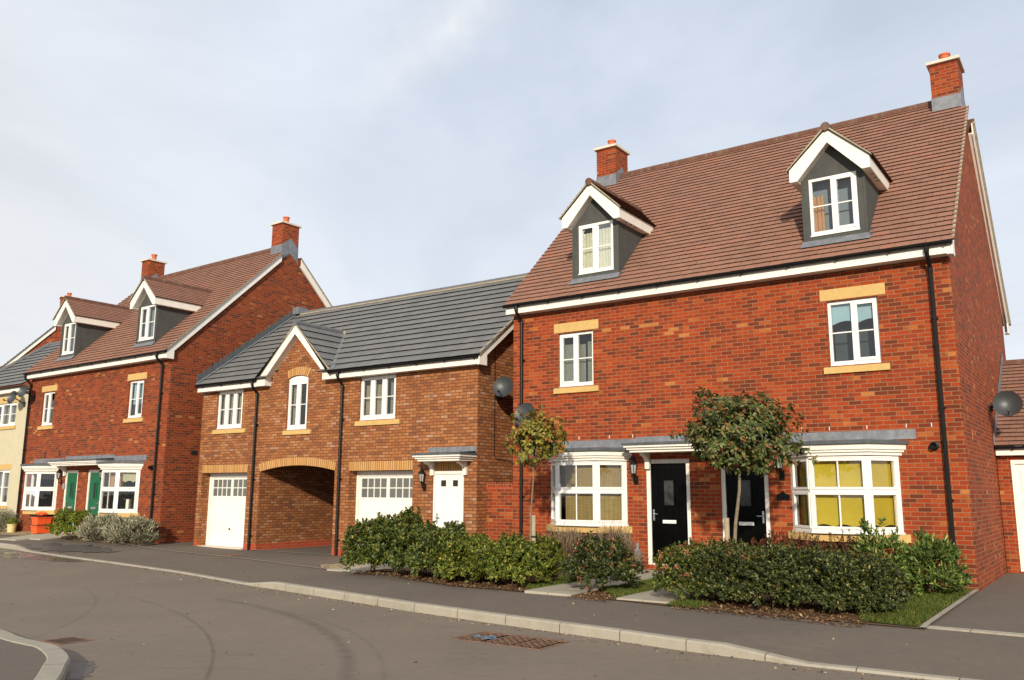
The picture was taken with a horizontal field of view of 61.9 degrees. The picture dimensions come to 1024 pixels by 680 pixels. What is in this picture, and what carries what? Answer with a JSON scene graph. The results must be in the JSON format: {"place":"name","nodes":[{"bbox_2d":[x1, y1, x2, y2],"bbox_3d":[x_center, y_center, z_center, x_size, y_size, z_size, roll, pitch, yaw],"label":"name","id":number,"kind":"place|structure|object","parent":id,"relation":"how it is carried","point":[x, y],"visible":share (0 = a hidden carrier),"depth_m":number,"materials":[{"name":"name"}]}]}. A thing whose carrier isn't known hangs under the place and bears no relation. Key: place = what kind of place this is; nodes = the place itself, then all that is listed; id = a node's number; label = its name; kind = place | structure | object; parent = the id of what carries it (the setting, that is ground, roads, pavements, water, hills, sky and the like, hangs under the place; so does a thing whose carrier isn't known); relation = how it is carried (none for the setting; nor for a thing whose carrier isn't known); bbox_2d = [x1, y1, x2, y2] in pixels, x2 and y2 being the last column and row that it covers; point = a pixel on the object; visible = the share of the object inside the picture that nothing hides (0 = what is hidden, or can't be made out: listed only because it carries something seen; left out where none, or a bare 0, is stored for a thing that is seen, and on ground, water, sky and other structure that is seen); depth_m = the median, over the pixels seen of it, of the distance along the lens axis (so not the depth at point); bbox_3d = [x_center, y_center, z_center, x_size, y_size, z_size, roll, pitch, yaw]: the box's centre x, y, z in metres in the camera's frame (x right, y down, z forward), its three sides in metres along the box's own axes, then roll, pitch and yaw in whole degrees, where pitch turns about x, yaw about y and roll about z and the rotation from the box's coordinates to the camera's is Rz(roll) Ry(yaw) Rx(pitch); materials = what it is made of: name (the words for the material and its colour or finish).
{"place":"outdoors","nodes":[
{"label":"outdoors","id":0,"kind":"place"},
{"bbox_2d":[0,639,45,679],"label":"footway","id":1,"kind":"structure","parent":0,"point":[20,662],"depth_m":8.23,"materials":[{"name":"concrete"}]},
{"bbox_2d":[0,548,926,679],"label":"road","id":2,"kind":"structure","parent":0,"point":[285,635],"depth_m":10.16,"materials":[{"name":"grey asphalt"}]},
{"bbox_2d":[0,629,69,679],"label":"kerb","id":3,"kind":"structure","parent":2,"relation":"on","point":[56,665],"depth_m":8.40,"materials":[{"name":"concrete"}]},
{"bbox_2d":[0,550,80,561],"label":"kerb","id":4,"kind":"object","parent":2,"relation":"on","point":[10,554],"visible":1,"depth_m":22.66,"materials":[{"name":"grey concrete"}]},
{"bbox_2d":[41,636,92,644],"bbox_3d":[-5.223,3.544,10.014,0.420,0.041,0.400,-7,-12,35],"label":"drain grate","id":5,"kind":"object","parent":2,"relation":"on","point":[67,640],"visible":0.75,"depth_m":10.01,"materials":[{"name":"orange metal"}]},
{"bbox_2d":[65,661,94,679],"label":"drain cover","id":6,"kind":"object","parent":2,"relation":"on","point":[79,670],"visible":0.68,"depth_m":8.38,"materials":[{"name":"metal"}]},
{"bbox_2d":[0,543,979,679],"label":"kerb","id":7,"kind":"structure","parent":2,"relation":"on","point":[674,642],"depth_m":10.79,"materials":[{"name":"concrete"}]},
{"bbox_2d":[451,631,570,649],"bbox_3d":[-0.018,3.595,10.187,1.270,0.036,0.680,-7,-12,35],"label":"manhole cover","id":8,"kind":"object","parent":2,"relation":"on","point":[486,635],"visible":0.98,"depth_m":10.17,"materials":[{"name":"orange metal"}]},
{"bbox_2d":[5,549,1019,679],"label":"leaf litter","id":9,"kind":"object","parent":2,"relation":"on","point":[463,619],"visible":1,"depth_m":11.58,"materials":[{"name":"brown plant"}]},
{"bbox_2d":[0,534,1023,679],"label":"pavement","id":10,"kind":"structure","parent":0,"point":[997,604],"depth_m":11.23,"materials":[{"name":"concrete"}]},
{"bbox_2d":[0,341,60,530],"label":"rendered cottage","id":11,"kind":"structure","parent":10,"relation":"on","point":[12,421],"depth_m":32.47,"materials":[{"name":"beige paint"}]},
{"bbox_2d":[0,464,11,508],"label":"window","id":12,"kind":"structure","parent":11,"relation":"in","point":[4,477],"depth_m":32.38,"materials":[{"name":"white plastic"}]},
{"bbox_2d":[0,396,18,429],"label":"window","id":13,"kind":"structure","parent":11,"relation":"in","point":[8,414],"depth_m":33.04,"materials":[{"name":"white plastic"}]},
{"bbox_2d":[3,391,25,406],"bbox_3d":[-18.511,2.173,31.807,0.795,0.567,0.430,6,-12,-30],"label":"satellite dish","id":14,"kind":"object","parent":11,"relation":"attached to","point":[11,398],"visible":0.96,"depth_m":31.87,"materials":[{"name":"metal"}]},
{"bbox_2d":[0,533,75,540],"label":"path","id":15,"kind":"structure","parent":10,"relation":"on","point":[38,537],"depth_m":27.71,"materials":[{"name":"grey concrete"}]},
{"bbox_2d":[0,293,78,387],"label":"brick house","id":16,"kind":"structure","parent":10,"relation":"on","point":[52,334],"depth_m":42.66,"materials":[{"name":"brown"}]},
{"bbox_2d":[27,542,114,552],"bbox_3d":[-12.729,5.984,24.574,4.653,0.150,1.297,-6,-12,32],"label":"damp patch","id":17,"kind":"object","parent":10,"relation":"on","point":[54,546],"visible":1,"depth_m":24.63,"materials":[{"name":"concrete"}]},
{"bbox_2d":[0,531,153,542],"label":"gravel bed","id":18,"kind":"object","parent":10,"relation":"on","point":[101,540],"visible":0.35,"depth_m":26.58,"materials":[{"name":"brown gravel"}]},
{"bbox_2d":[0,507,21,531],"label":"lavender","id":19,"kind":"object","parent":18,"relation":"on","point":[4,516],"visible":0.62,"depth_m":30.92,"materials":[{"name":"green plant"}]},
{"bbox_2d":[4,517,19,532],"bbox_3d":[-17.843,6.601,30.517,0.543,0.544,0.411,0,-10,2],"label":"flower pot","id":20,"kind":"object","parent":18,"relation":"on","point":[11,528],"visible":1,"depth_m":30.40,"materials":[{"name":"ceramic"}]},
{"bbox_2d":[30,525,49,532],"bbox_3d":[-16.239,6.506,29.405,0.440,0.288,0.540,-6,-12,33],"label":"recycling box","id":21,"kind":"object","parent":18,"relation":"on","point":[37,529],"visible":0.69,"depth_m":29.23,"materials":[{"name":"orange plastic"}]},
{"bbox_2d":[31,516,52,524],"bbox_3d":[-16.238,6.222,29.456,0.440,0.288,0.540,-6,-12,33],"label":"recycling box","id":22,"kind":"object","parent":21,"relation":"on","point":[39,520],"visible":0.93,"depth_m":29.30,"materials":[{"name":"orange plastic"}]},
{"bbox_2d":[35,509,47,515],"bbox_3d":[-16.198,5.955,29.454,0.381,0.251,0.359,-3,-11,18],"label":"rubbish bag","id":23,"kind":"object","parent":22,"relation":"on","point":[41,513],"visible":1,"depth_m":29.35,"materials":[{"name":"orange plastic"}]},
{"bbox_2d":[44,505,95,539],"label":"shrub","id":24,"kind":"object","parent":18,"relation":"on","point":[60,518],"visible":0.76,"depth_m":26.50,"materials":[{"name":"green plant"}]},
{"bbox_2d":[73,512,127,541],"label":"lavender","id":25,"kind":"object","parent":18,"relation":"on","point":[88,530],"visible":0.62,"depth_m":25.41,"materials":[{"name":"plant"}]},
{"bbox_2d":[97,514,160,544],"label":"lavender","id":26,"kind":"object","parent":10,"relation":"on","point":[121,527],"visible":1,"depth_m":24.91,"materials":[{"name":"green plant"}]},
{"bbox_2d":[16,216,331,542],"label":"brick house","id":27,"kind":"structure","parent":10,"relation":"on","point":[118,400],"depth_m":28.76,"materials":[{"name":"red brick"}]},
{"bbox_2d":[14,384,34,400],"bbox_3d":[-17.942,1.922,31.412,0.461,0.567,0.824,0,-10,4],"label":"satellite dish","id":28,"kind":"object","parent":27,"relation":"attached to","point":[22,391],"visible":1,"depth_m":31.42,"materials":[{"name":"metal"}]},
{"bbox_2d":[20,458,63,513],"bbox_3d":[-16.706,5.130,29.971,2.256,1.925,0.750,-7,-12,36],"label":"bay window","id":29,"kind":"structure","parent":27,"relation":"in","point":[30,502],"depth_m":29.69,"materials":[{"name":"white plastic"}]},
{"bbox_2d":[37,385,57,429],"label":"window","id":30,"kind":"structure","parent":27,"relation":"in","point":[53,387],"depth_m":31.05,"materials":[{"name":"white plastic"}]},
{"bbox_2d":[56,468,61,484],"bbox_3d":[-15.692,4.709,29.563,0.190,0.610,0.219,-7,-12,36],"label":"wall lantern","id":31,"kind":"object","parent":27,"relation":"attached to","point":[58,473],"depth_m":29.52,"materials":[{"name":"black plastic"}]},
{"bbox_2d":[63,470,77,532],"bbox_3d":[-15.090,5.537,29.175,0.880,2.130,0.124,-7,-12,36],"label":"door","id":32,"kind":"structure","parent":27,"relation":"in","point":[70,490],"depth_m":29.27,"materials":[{"name":"green paint"}]},
{"bbox_2d":[85,470,100,515],"bbox_3d":[-13.845,5.381,28.271,0.930,2.130,0.124,-7,-12,36],"label":"door","id":33,"kind":"structure","parent":27,"relation":"in","point":[94,482],"depth_m":28.38,"materials":[{"name":"green paint"}]},
{"bbox_2d":[96,455,146,516],"bbox_3d":[-12.553,4.613,26.969,2.296,1.925,0.750,-7,-12,36],"label":"bay window","id":34,"kind":"structure","parent":27,"relation":"in","point":[123,469],"depth_m":26.76,"materials":[{"name":"white plastic"}]},
{"bbox_2d":[125,499,132,508],"bbox_3d":[-11.972,5.129,26.676,0.080,0.300,0.320,1,-10,-4],"label":"vase","id":35,"kind":"object","parent":27,"relation":"on","point":[128,503],"visible":1,"depth_m":26.60,"materials":[{"name":"white ceramic"}]},
{"bbox_2d":[123,372,146,422],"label":"window","id":36,"kind":"structure","parent":27,"relation":"in","point":[138,393],"depth_m":27.69,"materials":[{"name":"white plastic"}]},
{"bbox_2d":[0,530,369,567],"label":"gravel","id":37,"kind":"structure","parent":10,"relation":"on","point":[77,537],"depth_m":27.53,"materials":[{"name":"brown gravel"}]},
{"bbox_2d":[215,554,243,555],"bbox_3d":[-7.236,5.528,21.899,0.700,0.036,0.450,-7,-12,35],"label":"manhole cover","id":38,"kind":"object","parent":10,"relation":"on","point":[229,554],"visible":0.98,"depth_m":21.94,"materials":[{"name":"orange metal"}]},
{"bbox_2d":[111,541,348,571],"bbox_3d":[-7.661,5.412,21.662,12.315,0.102,0.298,-9,-14,43],"label":"forecourt edging","id":39,"kind":"object","parent":10,"relation":"on","point":[235,557],"visible":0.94,"depth_m":20.80,"materials":[{"name":"concrete"}]},
{"bbox_2d":[321,562,368,568],"bbox_3d":[-3.372,5.073,19.369,1.022,0.001,2.852,-7,-13,36],"label":"gravel strip","id":40,"kind":"object","parent":10,"relation":"on","point":[329,566],"visible":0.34,"depth_m":18.57,"materials":[{"name":"beige gravel"}]},
{"bbox_2d":[193,273,527,555],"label":"coach house","id":41,"kind":"structure","parent":10,"relation":"on","point":[326,426],"depth_m":23.08,"materials":[{"name":"brown brick"}]},
{"bbox_2d":[206,473,246,546],"bbox_3d":[-8.283,5.007,25.151,2.110,2.145,0.105,-7,-12,35],"label":"garage door","id":42,"kind":"structure","parent":41,"relation":"in","point":[227,496],"depth_m":25.27,"materials":[{"name":"white metal"}]},
{"bbox_2d":[212,390,245,433],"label":"window","id":43,"kind":"structure","parent":41,"relation":"in","point":[233,400],"depth_m":25.46,"materials":[{"name":"white plastic"}]},
{"bbox_2d":[282,367,311,434],"bbox_3d":[-5.859,1.689,23.747,1.130,1.885,0.275,-7,-12,35],"label":"window","id":44,"kind":"structure","parent":41,"relation":"in","point":[297,381],"depth_m":23.78,"materials":[{"name":"white plastic"}]},
{"bbox_2d":[354,374,399,425],"bbox_3d":[-3.379,1.560,22.012,1.560,1.280,0.295,-7,-12,35],"label":"window","id":45,"kind":"structure","parent":41,"relation":"in","point":[377,396],"depth_m":22.05,"materials":[{"name":"white plastic"}]},
{"bbox_2d":[355,470,412,522],"bbox_3d":[-3.152,4.395,21.600,2.190,2.145,0.105,-7,-12,35],"label":"garage door","id":46,"kind":"structure","parent":41,"relation":"in","point":[384,492],"depth_m":21.81,"materials":[{"name":"white metal"}]},
{"bbox_2d":[418,467,425,490],"bbox_3d":[-2.167,3.328,20.561,0.190,0.610,0.219,-7,-12,34],"label":"wall lantern","id":47,"kind":"object","parent":41,"relation":"attached to","point":[421,473],"depth_m":20.52,"materials":[{"name":"black plastic"}]},
{"bbox_2d":[433,471,463,527],"bbox_3d":[-1.493,4.156,20.122,0.936,2.110,0.130,-7,-12,35],"label":"door","id":48,"kind":"structure","parent":41,"relation":"in","point":[448,486],"depth_m":20.22,"materials":[{"name":"white plastic"}]},
{"bbox_2d":[493,376,512,399],"bbox_3d":[-0.308,1.137,20.400,0.431,0.509,0.931,4,-11,-21],"label":"satellite dish","id":49,"kind":"object","parent":41,"relation":"attached to","point":[502,386],"visible":0.98,"depth_m":20.29,"materials":[{"name":"metal"}]},
{"bbox_2d":[327,562,409,572],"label":"path","id":50,"kind":"structure","parent":10,"relation":"on","point":[361,568],"depth_m":17.78,"materials":[{"name":"grey concrete"}]},
{"bbox_2d":[486,482,512,542],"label":"garden wall","id":51,"kind":"structure","parent":10,"relation":"on","point":[499,508],"depth_m":19.70,"materials":[{"name":"red brick"}]},
{"bbox_2d":[525,569,688,596],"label":"path","id":52,"kind":"structure","parent":10,"relation":"on","point":[570,589],"depth_m":13.85,"materials":[{"name":"grey concrete"}]},
{"bbox_2d":[354,566,972,627],"bbox_3d":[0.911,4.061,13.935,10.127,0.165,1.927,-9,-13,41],"label":"bark mulch","id":53,"kind":"object","parent":10,"relation":"on","point":[721,607],"visible":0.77,"depth_m":11.94,"materials":[{"name":"brown wood"}]},
{"bbox_2d":[339,512,390,572],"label":"shrub","id":54,"kind":"object","parent":53,"relation":"on","point":[356,540],"visible":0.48,"depth_m":16.59,"materials":[{"name":"green plant"}]},
{"bbox_2d":[361,506,423,572],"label":"shrub","id":55,"kind":"object","parent":53,"relation":"on","point":[381,536],"visible":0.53,"depth_m":16.30,"materials":[{"name":"green plant"}]},
{"bbox_2d":[386,519,441,575],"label":"shrub","id":56,"kind":"object","parent":53,"relation":"on","point":[395,559],"visible":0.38,"depth_m":15.71,"materials":[{"name":"green plant"}]},
{"bbox_2d":[407,520,470,577],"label":"shrub","id":57,"kind":"object","parent":53,"relation":"on","point":[432,539],"visible":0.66,"depth_m":15.24,"materials":[{"name":"green plant"}]},
{"bbox_2d":[434,533,512,580],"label":"shrub","id":58,"kind":"object","parent":53,"relation":"on","point":[454,549],"visible":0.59,"depth_m":14.68,"materials":[{"name":"green plant"}]},
{"bbox_2d":[464,531,566,586],"bbox_3d":[0.047,3.731,14.559,1.545,0.930,1.549,-7,-12,35],"label":"shrub","id":59,"kind":"object","parent":53,"relation":"on","point":[503,552],"visible":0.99,"depth_m":14.21,"materials":[{"name":"green plant"}]},
{"bbox_2d":[529,515,535,544],"bbox_3d":[0.391,3.968,16.288,0.151,1.220,0.086,-7,-12,35],"label":"tree stake","id":60,"kind":"object","parent":53,"relation":"on","point":[533,537],"visible":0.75,"depth_m":16.30,"materials":[{"name":"brown wood"}]},
{"bbox_2d":[502,404,568,541],"bbox_3d":[0.492,2.899,16.484,1.249,3.295,1.320,5,-11,-25],"label":"young tree","id":61,"kind":"object","parent":53,"relation":"on","point":[537,444],"visible":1,"depth_m":16.42,"materials":[{"name":"green plant"}]},
{"bbox_2d":[536,531,564,560],"bbox_3d":[0.679,4.149,16.612,0.749,0.831,0.755,-7,-12,35],"label":"evergreen","id":62,"kind":"object","parent":53,"relation":"on","point":[546,540],"visible":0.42,"depth_m":16.57,"materials":[{"name":"green plant"}]},
{"bbox_2d":[536,523,584,570],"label":"lavender","id":63,"kind":"object","parent":53,"relation":"on","point":[568,540],"visible":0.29,"depth_m":17.05,"materials":[{"name":"brown plant"}]},
{"bbox_2d":[558,531,648,591],"bbox_3d":[1.460,3.562,13.709,1.398,0.974,1.412,-7,-12,35],"label":"shrub","id":64,"kind":"object","parent":53,"relation":"on","point":[603,552],"visible":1,"depth_m":13.44,"materials":[{"name":"green plant"}]},
{"bbox_2d":[570,519,652,566],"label":"lavender","id":65,"kind":"object","parent":53,"relation":"on","point":[617,533],"visible":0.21,"depth_m":16.69,"materials":[{"name":"brown plant"}]},
{"bbox_2d":[617,583,716,603],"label":"path","id":66,"kind":"structure","parent":53,"relation":"on","point":[662,596],"depth_m":12.72,"materials":[{"name":"grey concrete"}]},
{"bbox_2d":[649,537,738,599],"bbox_3d":[2.805,3.408,12.694,1.360,0.937,1.616,-7,-12,35],"label":"shrub","id":67,"kind":"object","parent":53,"relation":"on","point":[680,556],"visible":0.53,"depth_m":12.35,"materials":[{"name":"green plant"}]},
{"bbox_2d":[724,518,729,539],"bbox_3d":[3.578,3.564,14.034,0.142,1.250,0.086,-7,-12,35],"label":"tree stake","id":68,"kind":"object","parent":53,"relation":"on","point":[726,528],"visible":0.15,"depth_m":14.10,"materials":[{"name":"brown wood"}]},
{"bbox_2d":[677,534,779,602],"bbox_3d":[3.232,3.324,12.373,1.494,0.987,1.674,-7,-12,35],"label":"shrub","id":69,"kind":"object","parent":53,"relation":"on","point":[726,547],"visible":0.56,"depth_m":11.92,"materials":[{"name":"green plant"}]},
{"bbox_2d":[669,384,818,542],"bbox_3d":[3.796,2.394,14.187,2.107,3.510,2.068,2,-10,-11],"label":"young tree","id":70,"kind":"object","parent":53,"relation":"on","point":[728,439],"visible":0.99,"depth_m":13.85,"materials":[{"name":"green plant"}]},
{"bbox_2d":[716,538,823,606],"bbox_3d":[3.717,3.260,11.900,1.548,0.957,1.676,-7,-12,35],"label":"shrub","id":71,"kind":"object","parent":53,"relation":"on","point":[774,554],"visible":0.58,"depth_m":11.48,"materials":[{"name":"green plant"}]},
{"bbox_2d":[742,528,828,577],"bbox_3d":[4.664,3.692,14.450,1.785,1.009,1.124,-7,-12,35],"label":"shrub","id":72,"kind":"object","parent":53,"relation":"on","point":[807,542],"visible":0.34,"depth_m":14.51,"materials":[{"name":"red plant"}]},
{"bbox_2d":[771,542,884,609],"bbox_3d":[4.269,3.220,11.560,1.466,0.919,1.682,-7,-12,35],"label":"shrub","id":73,"kind":"object","parent":53,"relation":"on","point":[834,557],"visible":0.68,"depth_m":11.09,"materials":[{"name":"green plant"}]},
{"bbox_2d":[821,529,892,561],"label":"shrub","id":74,"kind":"object","parent":53,"relation":"on","point":[845,546],"visible":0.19,"depth_m":13.95,"materials":[{"name":"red plant"}]},
{"bbox_2d":[816,547,911,612],"bbox_3d":[4.665,3.207,11.373,1.160,0.882,1.486,-7,-12,35],"label":"shrub","id":75,"kind":"object","parent":53,"relation":"on","point":[891,588],"visible":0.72,"depth_m":10.96,"materials":[{"name":"green plant"}]},
{"bbox_2d":[857,591,967,625],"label":"lawn","id":76,"kind":"structure","parent":53,"relation":"on","point":[890,623],"depth_m":10.35,"materials":[{"name":"green plant"}]},
{"bbox_2d":[525,571,970,626],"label":"grass","id":77,"kind":"structure","parent":76,"relation":"on","point":[918,610],"depth_m":12.10,"materials":[{"name":"green plant"}]},
{"bbox_2d":[848,516,920,595],"bbox_3d":[5.592,3.344,13.180,1.077,1.250,1.159,1,-10,-3],"label":"laurel","id":78,"kind":"object","parent":76,"relation":"on","point":[883,543],"visible":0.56,"depth_m":13.14,"materials":[{"name":"green plant"}]},
{"bbox_2d":[891,526,975,594],"bbox_3d":[6.479,3.473,13.376,1.318,1.077,1.462,-7,-12,35],"label":"laurel","id":79,"kind":"object","parent":76,"relation":"on","point":[926,551],"visible":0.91,"depth_m":13.08,"materials":[{"name":"green plant"}]},
{"bbox_2d":[502,52,1010,591],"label":"brick house","id":80,"kind":"structure","parent":10,"relation":"on","point":[840,286],"depth_m":17.02,"materials":[{"name":"red brick"}]},
{"bbox_2d":[514,403,533,425],"bbox_3d":[0.184,1.694,19.240,0.460,0.539,0.903,3,-10,-12],"label":"satellite dish","id":81,"kind":"object","parent":80,"relation":"attached to","point":[524,408],"visible":0.45,"depth_m":19.16,"materials":[{"name":"metal"}]},
{"bbox_2d":[553,319,598,393],"bbox_3d":[1.482,0.391,19.020,1.150,1.590,0.295,-7,-12,35],"label":"window","id":82,"kind":"structure","parent":80,"relation":"in","point":[575,353],"depth_m":19.03,"materials":[{"name":"white plastic"}]},
{"bbox_2d":[545,439,638,532],"bbox_3d":[1.488,3.071,18.004,2.366,1.925,0.762,-7,-12,35],"label":"bay window","id":83,"kind":"structure","parent":80,"relation":"in","point":[595,496],"depth_m":17.80,"materials":[{"name":"white plastic"}]},
{"bbox_2d":[629,456,637,484],"bbox_3d":[2.511,2.672,17.604,0.190,0.610,0.219,-7,-12,35],"label":"wall lantern","id":84,"kind":"object","parent":80,"relation":"attached to","point":[633,467],"depth_m":17.56,"materials":[{"name":"black plastic"}]},
{"bbox_2d":[646,459,691,564],"bbox_3d":[3.175,3.474,17.187,0.960,2.130,0.124,-7,-12,35],"label":"door","id":85,"kind":"structure","parent":80,"relation":"in","point":[668,480],"depth_m":17.23,"materials":[{"name":"black paint"}]},
{"bbox_2d":[721,463,770,566],"bbox_3d":[4.475,3.319,16.287,0.940,2.130,0.124,-7,-12,35],"label":"door","id":86,"kind":"structure","parent":80,"relation":"in","point":[754,509],"depth_m":16.28,"materials":[{"name":"black paint"}]},
{"bbox_2d":[775,460,784,480],"bbox_3d":[4.986,2.308,15.902,0.190,0.610,0.219,-7,-12,35],"label":"wall lantern","id":87,"kind":"object","parent":80,"relation":"attached to","point":[781,473],"depth_m":15.88,"materials":[{"name":"black plastic"}]},
{"bbox_2d":[782,429,915,542],"bbox_3d":[5.816,2.555,15.007,2.386,1.925,0.765,-7,-12,35],"label":"bay window","id":88,"kind":"structure","parent":80,"relation":"in","point":[856,475],"depth_m":14.86,"materials":[{"name":"white plastic"}]},
{"bbox_2d":[819,282,890,373],"bbox_3d":[6.370,-0.170,15.759,1.150,1.590,0.505,-7,-12,35],"label":"window","id":89,"kind":"structure","parent":80,"relation":"in","point":[855,322],"depth_m":15.75,"materials":[{"name":"white plastic"}]},
{"bbox_2d":[989,390,1022,415],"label":"satellite dish","id":90,"kind":"object","parent":80,"relation":"attached to","point":[1007,403],"visible":0.99,"depth_m":17.04,"materials":[{"name":"metal"}]},
{"bbox_2d":[920,589,977,627],"bbox_3d":[6.179,3.708,11.926,0.070,0.012,4.820,-7,-12,34],"label":"lawn edging","id":91,"kind":"object","parent":10,"relation":"on","point":[932,619],"visible":1,"depth_m":11.44,"materials":[{"name":"concrete"}]},
{"bbox_2d":[927,625,1023,636],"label":"channel drain","id":92,"kind":"object","parent":10,"relation":"on","point":[978,631],"visible":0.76,"depth_m":9.80,"materials":[{"name":"concrete"}]},
{"bbox_2d":[993,354,1023,572],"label":"garage","id":93,"kind":"structure","parent":10,"relation":"on","point":[1008,435],"depth_m":17.48,"materials":[{"name":"red brick"}]},
{"bbox_2d":[1010,460,1023,571],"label":"garage door","id":94,"kind":"structure","parent":93,"relation":"in","point":[1017,466],"depth_m":17.35,"materials":[{"name":"white paint"}]},
{"bbox_2d":[0,0,1023,365],"label":"sky","id":95,"kind":"structure","parent":0,"point":[412,145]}
]}

